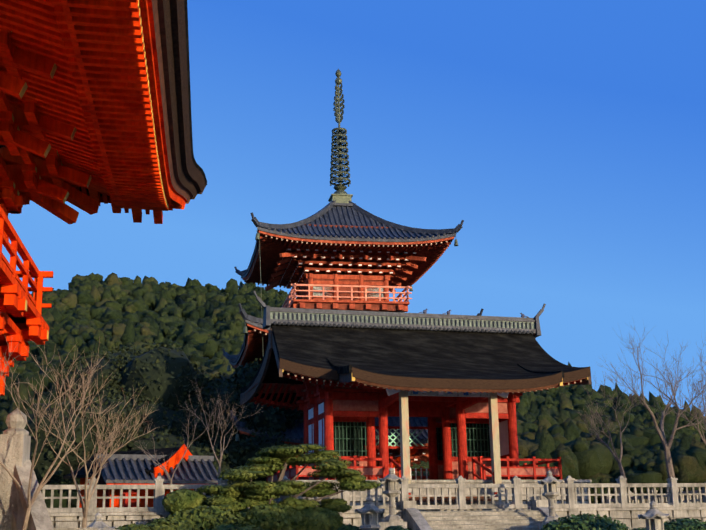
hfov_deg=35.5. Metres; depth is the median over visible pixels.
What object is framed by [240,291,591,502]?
gate
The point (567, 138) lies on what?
sky
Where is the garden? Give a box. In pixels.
[0,325,705,529]
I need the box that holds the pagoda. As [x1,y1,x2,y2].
[222,69,483,475]
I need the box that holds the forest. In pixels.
[0,272,705,507]
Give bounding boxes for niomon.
[0,0,206,395]
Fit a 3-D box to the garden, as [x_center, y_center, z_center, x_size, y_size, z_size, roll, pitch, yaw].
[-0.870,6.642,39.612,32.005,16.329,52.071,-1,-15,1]
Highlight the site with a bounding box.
[42,476,705,529]
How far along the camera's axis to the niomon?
19.48 m
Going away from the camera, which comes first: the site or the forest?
the site
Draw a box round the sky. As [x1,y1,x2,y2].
[2,0,705,416]
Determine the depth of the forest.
392.06 m
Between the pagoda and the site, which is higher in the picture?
the pagoda

